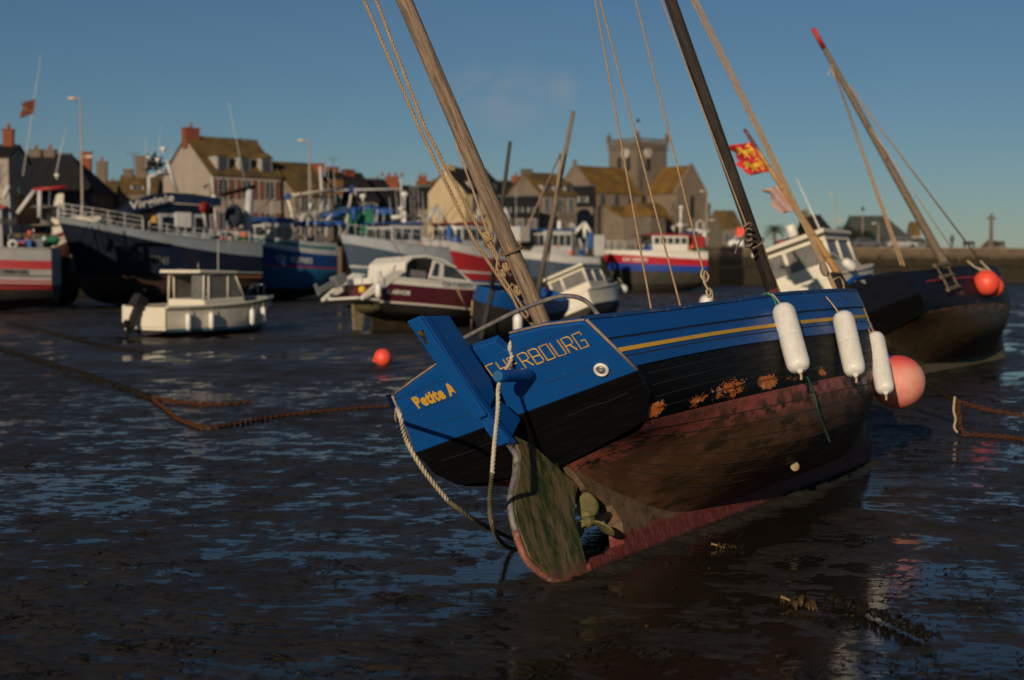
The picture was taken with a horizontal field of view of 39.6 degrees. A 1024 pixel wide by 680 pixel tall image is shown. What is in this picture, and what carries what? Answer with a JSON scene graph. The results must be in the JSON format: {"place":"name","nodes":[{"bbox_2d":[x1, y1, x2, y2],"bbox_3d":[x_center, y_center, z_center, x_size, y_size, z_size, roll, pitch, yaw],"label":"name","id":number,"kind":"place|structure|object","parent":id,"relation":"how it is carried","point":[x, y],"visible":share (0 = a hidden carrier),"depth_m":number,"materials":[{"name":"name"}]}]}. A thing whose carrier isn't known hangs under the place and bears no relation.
{"place":"outdoors","nodes":[
{"label":"outdoors","id":0,"kind":"place"},
{"bbox_2d":[0,380,1023,679],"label":"mud","id":1,"kind":"structure","parent":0,"point":[32,646],"depth_m":10.94,"materials":[{"name":"soil"}]},
{"bbox_2d":[152,397,390,429],"bbox_3d":[-3.640,1.063,20.978,4.293,0.085,3.871,0,3,0],"label":"mooring chain","id":2,"kind":"object","parent":1,"relation":"on","point":[195,425],"visible":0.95,"depth_m":20.53,"materials":[{"name":"metal"}]},
{"bbox_2d":[0,368,1023,679],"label":"seaweed","id":3,"kind":"object","parent":1,"relation":"on","point":[562,658],"visible":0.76,"depth_m":8.84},
{"bbox_2d":[362,0,875,582],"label":"sailing boat","id":4,"kind":"object","parent":1,"relation":"on","point":[638,430],"visible":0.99,"depth_m":10.67,"materials":[{"name":"black paint"}]},
{"bbox_2d":[394,341,516,549],"bbox_3d":[-0.304,0.822,10.015,1.127,1.748,2.456,0,3,0],"label":"mooring rope","id":5,"kind":"object","parent":4,"relation":"attached to","point":[398,416],"visible":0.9,"depth_m":9.29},
{"bbox_2d":[513,313,522,329],"bbox_3d":[0.122,-0.502,30.015,0.200,0.721,0.200,0,3,0],"label":"fender","id":6,"kind":"object","parent":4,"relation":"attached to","point":[517,320],"visible":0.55,"depth_m":29.94,"materials":[{"name":"white plastic"}]},
{"bbox_2d":[763,293,809,379],"bbox_3d":[2.279,-0.063,11.801,0.228,0.962,0.228,-1,-34,-12],"label":"fender","id":7,"kind":"object","parent":4,"relation":"attached to","point":[793,345],"visible":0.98,"depth_m":11.67,"materials":[{"name":"white plastic"}]},
{"bbox_2d":[790,461,799,470],"bbox_3d":[2.482,1.107,12.466,0.088,0.087,0.012,-18,-4,-15],"label":"scallop shell","id":8,"kind":"object","parent":4,"relation":"attached to","point":[794,466],"visible":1,"depth_m":12.46},
{"bbox_2d":[804,372,829,441],"bbox_3d":[2.631,0.584,12.126,0.069,0.672,0.816,2,3,27],"label":"trailing line","id":9,"kind":"object","parent":4,"relation":"attached to","point":[815,400],"visible":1,"depth_m":11.93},
{"bbox_2d":[816,292,864,382],"bbox_3d":[3.020,-0.058,13.026,0.248,1.136,0.310,0,-33,-5],"label":"fender","id":10,"kind":"object","parent":4,"relation":"attached to","point":[849,345],"visible":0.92,"depth_m":12.81,"materials":[{"name":"white plastic"}]},
{"bbox_2d":[863,307,893,400],"bbox_3d":[3.594,0.065,14.365,0.314,1.384,0.418,0,-34,-2],"label":"fender","id":11,"kind":"object","parent":4,"relation":"attached to","point":[883,379],"visible":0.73,"depth_m":14.06,"materials":[{"name":"white plastic"}]},
{"bbox_2d":[874,353,925,408],"bbox_3d":[4.245,0.442,15.645,0.586,0.625,0.586,0,3,0],"label":"round buoy","id":12,"kind":"object","parent":4,"relation":"attached to","point":[908,375],"visible":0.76,"depth_m":15.42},
{"bbox_2d":[711,542,744,550],"bbox_3d":[1.660,1.603,11.033,0.264,0.050,0.184,2,3,28],"label":"kelp","id":13,"kind":"object","parent":1,"relation":"on","point":[723,546],"visible":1,"depth_m":11.04},
{"bbox_2d":[778,594,817,610],"bbox_3d":[1.858,1.691,9.187,0.257,0.081,0.284,0,3,0],"label":"kelp","id":14,"kind":"object","parent":1,"relation":"on","point":[799,601],"visible":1,"depth_m":9.14},
{"bbox_2d":[828,592,944,641],"bbox_3d":[2.286,1.698,8.722,0.190,0.080,1.150,-1,3,-18],"label":"weedy rope","id":15,"kind":"object","parent":1,"relation":"on","point":[907,625],"visible":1,"depth_m":8.66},
{"bbox_2d":[925,379,1023,441],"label":"mooring chain","id":16,"kind":"object","parent":1,"relation":"on","point":[954,400],"visible":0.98,"depth_m":18.28,"materials":[{"name":"metal"}]},
{"bbox_2d":[0,284,1023,679],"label":"shallow water","id":17,"kind":"structure","parent":0,"point":[662,576],"depth_m":10.20,"materials":[{"name":"blue liquid"}]},
{"bbox_2d":[0,283,1023,380],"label":"mud","id":18,"kind":"structure","parent":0,"point":[323,367],"depth_m":38.47,"materials":[{"name":"soil"}]},
{"bbox_2d":[0,55,66,309],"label":"trawler","id":19,"kind":"object","parent":18,"relation":"on","point":[30,272],"visible":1,"depth_m":68.20,"materials":[{"name":"red paint"}]},
{"bbox_2d":[20,99,35,117],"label":"flag","id":20,"kind":"object","parent":19,"relation":"attached to","point":[28,107],"visible":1,"depth_m":67.12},
{"bbox_2d":[5,322,142,353],"bbox_3d":[-13.889,-0.145,43.634,0.290,0.182,18.969,-2,3,-29],"label":"mooring line","id":21,"kind":"object","parent":18,"relation":"on","point":[75,338],"visible":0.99,"depth_m":41.53,"materials":[{"name":"fabric"}]},
{"bbox_2d":[51,193,100,303],"bbox_3d":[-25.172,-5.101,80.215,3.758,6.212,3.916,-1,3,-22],"label":"trawler","id":22,"kind":"object","parent":18,"relation":"on","point":[70,288],"visible":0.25,"depth_m":79.07,"materials":[{"name":"red paint"}]},
{"bbox_2d":[0,348,252,405],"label":"mooring chain","id":23,"kind":"object","parent":18,"relation":"on","point":[128,389],"visible":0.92,"depth_m":26.08,"materials":[{"name":"metal"}]},
{"bbox_2d":[57,102,262,304],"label":"trawler","id":24,"kind":"object","parent":18,"relation":"on","point":[116,264],"visible":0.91,"depth_m":78.12,"materials":[{"name":"blue paint"}]},
{"bbox_2d":[119,262,273,337],"bbox_3d":[-9.970,-1.717,45.741,2.254,3.109,6.618,2,3,32],"label":"motor boat","id":25,"kind":"object","parent":18,"relation":"on","point":[225,299],"visible":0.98,"depth_m":44.95,"materials":[{"name":"plastic"}]},
{"bbox_2d":[185,309,190,330],"bbox_3d":[-9.946,-0.624,43.693,0.170,0.673,0.170,0,3,0],"label":"fender","id":26,"kind":"object","parent":25,"relation":"attached to","point":[188,320],"visible":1,"depth_m":43.63,"materials":[{"name":"white plastic"}]},
{"bbox_2d":[209,308,213,328],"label":"fender","id":27,"kind":"object","parent":25,"relation":"attached to","point":[211,319],"visible":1,"depth_m":44.39,"materials":[{"name":"white plastic"}]},
{"bbox_2d":[249,304,254,324],"bbox_3d":[-8.431,-0.822,46.145,0.170,0.673,0.170,0,3,0],"label":"fender","id":28,"kind":"object","parent":25,"relation":"attached to","point":[252,316],"visible":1,"depth_m":46.08,"materials":[{"name":"white plastic"}]},
{"bbox_2d":[261,306,265,322],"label":"fender","id":29,"kind":"object","parent":25,"relation":"attached to","point":[263,314],"visible":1,"depth_m":46.76,"materials":[{"name":"white plastic"}]},
{"bbox_2d":[211,166,365,299],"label":"trawler","id":30,"kind":"object","parent":18,"relation":"on","point":[293,268],"visible":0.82,"depth_m":89.68,"materials":[{"name":"blue paint"}]},
{"bbox_2d":[338,235,342,292],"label":"timber pile","id":31,"kind":"object","parent":18,"relation":"on","point":[340,263],"visible":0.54,"depth_m":111.68,"materials":[{"name":"wood"}]},
{"bbox_2d":[343,249,347,292],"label":"timber pile","id":32,"kind":"object","parent":18,"relation":"on","point":[345,266],"visible":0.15,"depth_m":112.60,"materials":[{"name":"wood"}]},
{"bbox_2d":[373,349,391,365],"bbox_3d":[-2.834,0.384,31.172,0.388,0.390,0.388,2,4,39],"label":"round buoy","id":33,"kind":"object","parent":18,"relation":"on","point":[382,357],"visible":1,"depth_m":31.03,"materials":[{"name":"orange plastic"}]},
{"bbox_2d":[339,176,461,279],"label":"trawler","id":34,"kind":"object","parent":18,"relation":"on","point":[362,253],"visible":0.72,"depth_m":94.07,"materials":[{"name":"grey metal"}]},
{"bbox_2d":[320,179,402,246],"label":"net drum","id":35,"kind":"object","parent":34,"relation":"on","point":[366,217],"visible":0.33,"depth_m":98.25,"materials":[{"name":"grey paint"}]},
{"bbox_2d":[314,239,505,330],"bbox_3d":[-3.257,-1.741,49.769,8.399,3.204,2.537,5,-4,-44],"label":"motor boat","id":36,"kind":"object","parent":18,"relation":"on","point":[411,289],"visible":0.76,"depth_m":48.52,"materials":[{"name":"white plastic"}]},
{"bbox_2d":[358,271,365,293],"bbox_3d":[-4.947,-1.903,46.965,0.266,0.758,0.262,0,3,0],"label":"round buoy","id":37,"kind":"object","parent":36,"relation":"attached to","point":[362,289],"visible":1,"depth_m":46.90,"materials":[{"name":"yellow plastic"}]},
{"bbox_2d":[375,272,380,297],"bbox_3d":[-4.401,-1.804,46.770,0.200,0.851,0.200,0,3,0],"label":"fender","id":38,"kind":"object","parent":36,"relation":"attached to","point":[378,290],"visible":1,"depth_m":46.70,"materials":[{"name":"white plastic"}]},
{"bbox_2d":[422,192,529,283],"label":"trawler","id":39,"kind":"object","parent":18,"relation":"on","point":[470,262],"visible":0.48,"depth_m":97.91,"materials":[{"name":"red paint"}]},
{"bbox_2d":[456,111,574,342],"bbox_3d":[0.287,-3.056,37.632,1.929,6.696,9.876,15,6,13],"label":"sailing boat","id":40,"kind":"object","parent":18,"relation":"on","point":[491,301],"visible":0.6,"depth_m":37.07,"materials":[{"name":"blue paint"}]},
{"bbox_2d":[13,233,1023,295],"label":"quay wall","id":41,"kind":"structure","parent":18,"relation":"on","point":[727,265],"depth_m":172.93,"materials":[{"name":"stone"}]},
{"bbox_2d":[521,199,604,288],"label":"trawler","id":42,"kind":"object","parent":18,"relation":"on","point":[565,254],"visible":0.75,"depth_m":104.65,"materials":[{"name":"white paint"}]},
{"bbox_2d":[543,263,619,319],"bbox_3d":[2.859,-1.523,51.504,2.013,2.111,5.253,-22,-6,21],"label":"cabin boat","id":43,"kind":"object","parent":18,"relation":"on","point":[593,286],"visible":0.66,"depth_m":49.83,"materials":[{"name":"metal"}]},
{"bbox_2d":[618,278,627,293],"bbox_3d":[4.146,-2.025,52.967,0.342,0.599,0.339,1,3,18],"label":"round buoy","id":44,"kind":"object","parent":43,"relation":"attached to","point":[623,289],"visible":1,"depth_m":52.86,"materials":[{"name":"white plastic"}]},
{"bbox_2d":[603,202,709,291],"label":"trawler","id":45,"kind":"object","parent":18,"relation":"on","point":[625,267],"visible":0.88,"depth_m":115.19,"materials":[{"name":"blue paint"}]},
{"bbox_2d":[700,295,710,302],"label":"round buoy","id":46,"kind":"object","parent":18,"relation":"on","point":[704,298],"visible":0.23,"depth_m":72.77,"materials":[{"name":"white plastic"}]},
{"bbox_2d":[751,178,873,291],"bbox_3d":[8.710,-2.248,40.196,2.583,4.371,6.776,-20,-7,27],"label":"cabin boat","id":47,"kind":"object","parent":18,"relation":"on","point":[794,262],"visible":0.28,"depth_m":38.18,"materials":[{"name":"metal"}]},
{"bbox_2d":[832,253,856,270],"bbox_3d":[8.735,-2.083,37.442,0.771,0.260,0.260,35,2,-2],"label":"fender","id":48,"kind":"object","parent":47,"relation":"on","point":[849,264],"visible":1,"depth_m":37.36,"materials":[{"name":"white plastic"}]},
{"bbox_2d":[811,27,1010,374],"bbox_3d":[7.978,-3.106,30.735,2.535,8.011,9.294,-24,-11,33],"label":"sailing boat","id":49,"kind":"object","parent":18,"relation":"on","point":[926,321],"visible":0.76,"depth_m":28.59,"materials":[{"name":"black paint"}]},
{"bbox_2d":[729,128,842,274],"bbox_3d":[5.737,-2.869,29.910,2.478,3.150,0.255,0,3,0],"label":"marker pole","id":50,"kind":"object","parent":49,"relation":"attached to","point":[750,157],"visible":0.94,"depth_m":29.86,"materials":[{"name":"brown wood"}]},
{"bbox_2d":[932,261,961,291],"bbox_3d":[8.586,-1.251,28.030,0.426,0.599,1.204,2,4,32],"label":"rope ladder","id":51,"kind":"object","parent":49,"relation":"attached to","point":[937,266],"visible":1,"depth_m":27.91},
{"bbox_2d":[967,260,999,294],"bbox_3d":[9.838,-1.295,29.593,0.544,0.734,0.677,0,3,0],"label":"round buoy","id":52,"kind":"object","parent":49,"relation":"attached to","point":[987,281],"visible":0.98,"depth_m":29.35,"materials":[{"name":"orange plastic"}]},
{"bbox_2d":[970,260,1003,296],"bbox_3d":[10.063,-1.304,30.127,0.428,0.770,0.782,-2,3,-28],"label":"round buoy","id":53,"kind":"object","parent":49,"relation":"attached to","point":[999,291],"visible":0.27,"depth_m":29.85,"materials":[{"name":"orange plastic"}]},
{"bbox_2d":[0,0,1023,247],"label":"sky","id":54,"kind":"structure","parent":0,"point":[943,80],"materials":[{"name":"blue"}]},
{"label":"pavement","id":55,"kind":"structure","parent":0,"visible":0},
{"bbox_2d":[0,123,31,232],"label":"house","id":56,"kind":"structure","parent":55,"relation":"on","point":[10,149],"depth_m":106.33,"materials":[{"name":"stone"}]},
{"bbox_2d":[27,144,118,233],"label":"house","id":57,"kind":"structure","parent":55,"relation":"on","point":[98,193],"depth_m":119.34,"materials":[{"name":"stone"}]},
{"bbox_2d":[75,203,87,215],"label":"window","id":58,"kind":"structure","parent":57,"relation":"in","point":[79,204],"depth_m":117.77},
{"bbox_2d":[67,97,94,215],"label":"street lamp","id":59,"kind":"object","parent":55,"relation":"on","point":[75,98],"visible":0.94,"depth_m":102.36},
{"bbox_2d":[79,151,118,224],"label":"house","id":60,"kind":"structure","parent":55,"relation":"on","point":[101,170],"depth_m":134.67,"materials":[{"name":"stone"}]},
{"bbox_2d":[116,153,162,227],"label":"house","id":61,"kind":"structure","parent":55,"relation":"on","point":[131,186],"depth_m":127.38,"materials":[{"name":"brown stone"}]},
{"bbox_2d":[122,206,132,224],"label":"window","id":62,"kind":"structure","parent":61,"relation":"in","point":[130,217],"depth_m":126.69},
{"bbox_2d":[161,123,282,232],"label":"house","id":63,"kind":"structure","parent":55,"relation":"on","point":[197,161],"depth_m":122.27,"materials":[{"name":"brick"}]},
{"bbox_2d":[213,178,233,198],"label":"window","id":64,"kind":"structure","parent":63,"relation":"in","point":[229,182],"depth_m":120.21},
{"bbox_2d":[214,211,233,230],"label":"window","id":65,"kind":"structure","parent":63,"relation":"in","point":[219,214],"depth_m":120.24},
{"bbox_2d":[236,179,256,198],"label":"window","id":66,"kind":"structure","parent":63,"relation":"in","point":[239,183],"depth_m":121.60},
{"bbox_2d":[260,180,279,199],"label":"window","id":67,"kind":"structure","parent":63,"relation":"in","point":[267,188],"depth_m":123.30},
{"bbox_2d":[260,213,279,216],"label":"window","id":68,"kind":"structure","parent":63,"relation":"in","point":[263,214],"depth_m":123.39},
{"bbox_2d":[297,139,310,237],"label":"street lamp","id":69,"kind":"object","parent":55,"relation":"on","point":[309,228],"visible":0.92,"depth_m":117.41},
{"bbox_2d":[272,161,335,238],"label":"house","id":70,"kind":"structure","parent":55,"relation":"on","point":[294,179],"depth_m":125.29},
{"bbox_2d":[300,219,306,234],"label":"window","id":71,"kind":"structure","parent":70,"relation":"in","point":[303,230],"depth_m":124.24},
{"bbox_2d":[300,196,307,211],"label":"window","id":72,"kind":"structure","parent":70,"relation":"in","point":[303,200],"depth_m":124.18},
{"bbox_2d":[319,197,328,210],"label":"window","id":73,"kind":"structure","parent":70,"relation":"in","point":[326,200],"depth_m":125.92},
{"bbox_2d":[319,220,329,234],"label":"window","id":74,"kind":"structure","parent":70,"relation":"in","point":[321,229],"depth_m":125.80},
{"bbox_2d":[311,156,343,238],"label":"house","id":75,"kind":"structure","parent":55,"relation":"on","point":[338,184],"depth_m":129.88,"materials":[{"name":"tile"}]},
{"bbox_2d":[333,220,338,234],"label":"window","id":76,"kind":"structure","parent":75,"relation":"in","point":[336,229],"depth_m":128.88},
{"bbox_2d":[333,196,339,208],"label":"window","id":77,"kind":"structure","parent":75,"relation":"in","point":[337,205],"depth_m":128.75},
{"bbox_2d":[324,166,379,233],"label":"house","id":78,"kind":"structure","parent":55,"relation":"on","point":[353,178],"depth_m":133.48,"materials":[{"name":"stone"}]},
{"bbox_2d":[350,201,358,207],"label":"window","id":79,"kind":"structure","parent":78,"relation":"in","point":[353,203],"depth_m":132.13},
{"bbox_2d":[365,178,405,221],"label":"house","id":80,"kind":"structure","parent":55,"relation":"on","point":[384,196],"depth_m":137.47,"materials":[{"name":"stone"}]},
{"bbox_2d":[381,172,409,221],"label":"house","id":81,"kind":"structure","parent":55,"relation":"on","point":[392,181],"depth_m":142.09,"materials":[{"name":"brick"}]},
{"bbox_2d":[402,178,436,237],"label":"house","id":82,"kind":"structure","parent":55,"relation":"on","point":[417,195],"depth_m":141.96,"materials":[{"name":"stone"}]},
{"bbox_2d":[416,215,422,231],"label":"window","id":83,"kind":"structure","parent":82,"relation":"in","point":[420,217],"depth_m":141.58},
{"bbox_2d":[416,173,431,184],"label":"house","id":84,"kind":"structure","parent":55,"relation":"on","point":[422,180],"depth_m":160.01,"materials":[{"name":"brick"}]},
{"bbox_2d":[426,165,506,241],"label":"house","id":85,"kind":"structure","parent":55,"relation":"on","point":[437,188],"depth_m":139.31,"materials":[{"name":"paint"}]},
{"bbox_2d":[471,195,479,210],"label":"window","id":86,"kind":"structure","parent":85,"relation":"in","point":[473,203],"depth_m":138.33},
{"bbox_2d":[497,172,519,191],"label":"house","id":87,"kind":"structure","parent":55,"relation":"on","point":[510,183],"depth_m":159.53,"materials":[{"name":"stone"}]},
{"bbox_2d":[498,195,539,242],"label":"house","id":88,"kind":"structure","parent":55,"relation":"on","point":[522,207],"depth_m":133.81,"materials":[{"name":"stone"}]},
{"bbox_2d":[516,219,522,225],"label":"window","id":89,"kind":"structure","parent":88,"relation":"in","point":[519,222],"depth_m":133.62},
{"bbox_2d":[529,219,535,228],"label":"window","id":90,"kind":"structure","parent":88,"relation":"in","point":[532,225],"depth_m":133.68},
{"bbox_2d":[507,169,578,242],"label":"house","id":91,"kind":"structure","parent":55,"relation":"on","point":[528,182],"depth_m":143.34,"materials":[{"name":"stone"}]},
{"bbox_2d":[543,197,550,212],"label":"window","id":92,"kind":"structure","parent":91,"relation":"in","point":[547,200],"depth_m":141.96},
{"bbox_2d":[556,197,562,213],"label":"window","id":93,"kind":"structure","parent":91,"relation":"in","point":[558,210],"depth_m":142.97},
{"bbox_2d":[567,198,574,213],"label":"window","id":94,"kind":"structure","parent":91,"relation":"in","point":[571,201],"depth_m":143.91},
{"bbox_2d":[572,185,595,242],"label":"house","id":95,"kind":"structure","parent":55,"relation":"on","point":[586,203],"depth_m":157.33,"materials":[{"name":"stone"}]},
{"bbox_2d":[583,217,589,231],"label":"window","id":96,"kind":"structure","parent":95,"relation":"in","point":[586,219],"depth_m":157.17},
{"bbox_2d":[564,119,710,243],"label":"church","id":97,"kind":"structure","parent":55,"relation":"on","point":[614,219],"depth_m":246.75,"materials":[{"name":"brown stone"}]},
{"bbox_2d":[699,190,714,245],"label":"street lamp","id":98,"kind":"object","parent":55,"relation":"on","point":[706,217],"visible":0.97,"depth_m":171.41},
{"bbox_2d":[707,210,742,246],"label":"house","id":99,"kind":"structure","parent":55,"relation":"on","point":[724,225],"depth_m":222.83,"materials":[{"name":"grey stone"}]},
{"bbox_2d":[724,233,729,243],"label":"window","id":100,"kind":"structure","parent":99,"relation":"in","point":[726,235],"depth_m":221.70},
{"bbox_2d":[728,237,748,245],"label":"parked car","id":101,"kind":"object","parent":55,"relation":"on","point":[733,242],"visible":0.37,"depth_m":181.00,"materials":[{"name":"paint"}]},
{"bbox_2d":[736,228,743,246],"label":"sign board","id":102,"kind":"object","parent":55,"relation":"on","point":[739,232],"visible":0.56,"depth_m":175.50,"materials":[{"name":"orange plastic"}]},
{"bbox_2d":[762,224,785,244],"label":"palm tree","id":103,"kind":"object","parent":55,"relation":"on","point":[774,230],"visible":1,"depth_m":204.27,"materials":[{"name":"green plant"}]},
{"bbox_2d":[797,208,830,236],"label":"house","id":104,"kind":"structure","parent":55,"relation":"on","point":[821,221],"depth_m":213.45,"materials":[{"name":"stone"}]},
{"bbox_2d":[828,193,842,228],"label":"street lamp","id":105,"kind":"object","parent":55,"relation":"on","point":[835,212],"visible":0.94,"depth_m":177.37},
{"bbox_2d":[836,224,859,238],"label":"bush","id":106,"kind":"object","parent":55,"relation":"on","point":[848,229],"visible":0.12,"depth_m":211.18,"materials":[{"name":"green plant"}]},
{"bbox_2d":[851,228,875,240],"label":"bush","id":107,"kind":"object","parent":55,"relation":"on","point":[865,234],"visible":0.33,"depth_m":204.24,"materials":[{"name":"green plant"}]},
{"bbox_2d":[850,238,881,246],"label":"parked car","id":108,"kind":"object","parent":55,"relation":"on","point":[863,242],"visible":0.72,"depth_m":188.81,"materials":[{"name":"paint"}]},
{"bbox_2d":[843,216,910,239],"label":"hall","id":109,"kind":"structure","parent":55,"relation":"on","point":[855,222],"depth_m":237.58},
{"bbox_2d":[874,238,889,246],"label":"parked car","id":110,"kind":"object","parent":55,"relation":"on","point":[883,241],"visible":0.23,"depth_m":190.86,"materials":[{"name":"paint"}]},
{"bbox_2d":[885,238,917,246],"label":"parked car","id":111,"kind":"object","parent":55,"relation":"on","point":[903,242],"visible":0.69,"depth_m":188.79,"materials":[{"name":"paint"}]},
{"bbox_2d":[906,222,920,247],"bbox_3d":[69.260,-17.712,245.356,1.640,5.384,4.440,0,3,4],"label":"house","id":112,"kind":"structure","parent":55,"relation":"on","point":[913,229],"depth_m":244.16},
{"bbox_2d":[909,238,929,247],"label":"parked car","id":113,"kind":"object","parent":55,"relation":"on","point":[921,242],"visible":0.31,"depth_m":190.80,"materials":[{"name":"paint"}]},
{"bbox_2d":[980,214,1001,247],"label":"stone cross","id":114,"kind":"object","parent":55,"relation":"on","point":[989,242],"visible":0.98,"depth_m":186.30,"materials":[{"name":"grey stone"}]},
{"bbox_2d":[993,241,1004,247],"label":"bench","id":115,"kind":"object","parent":55,"relation":"on","point":[998,242],"visible":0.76,"depth_m":185.80,"materials":[{"name":"grey wood"}]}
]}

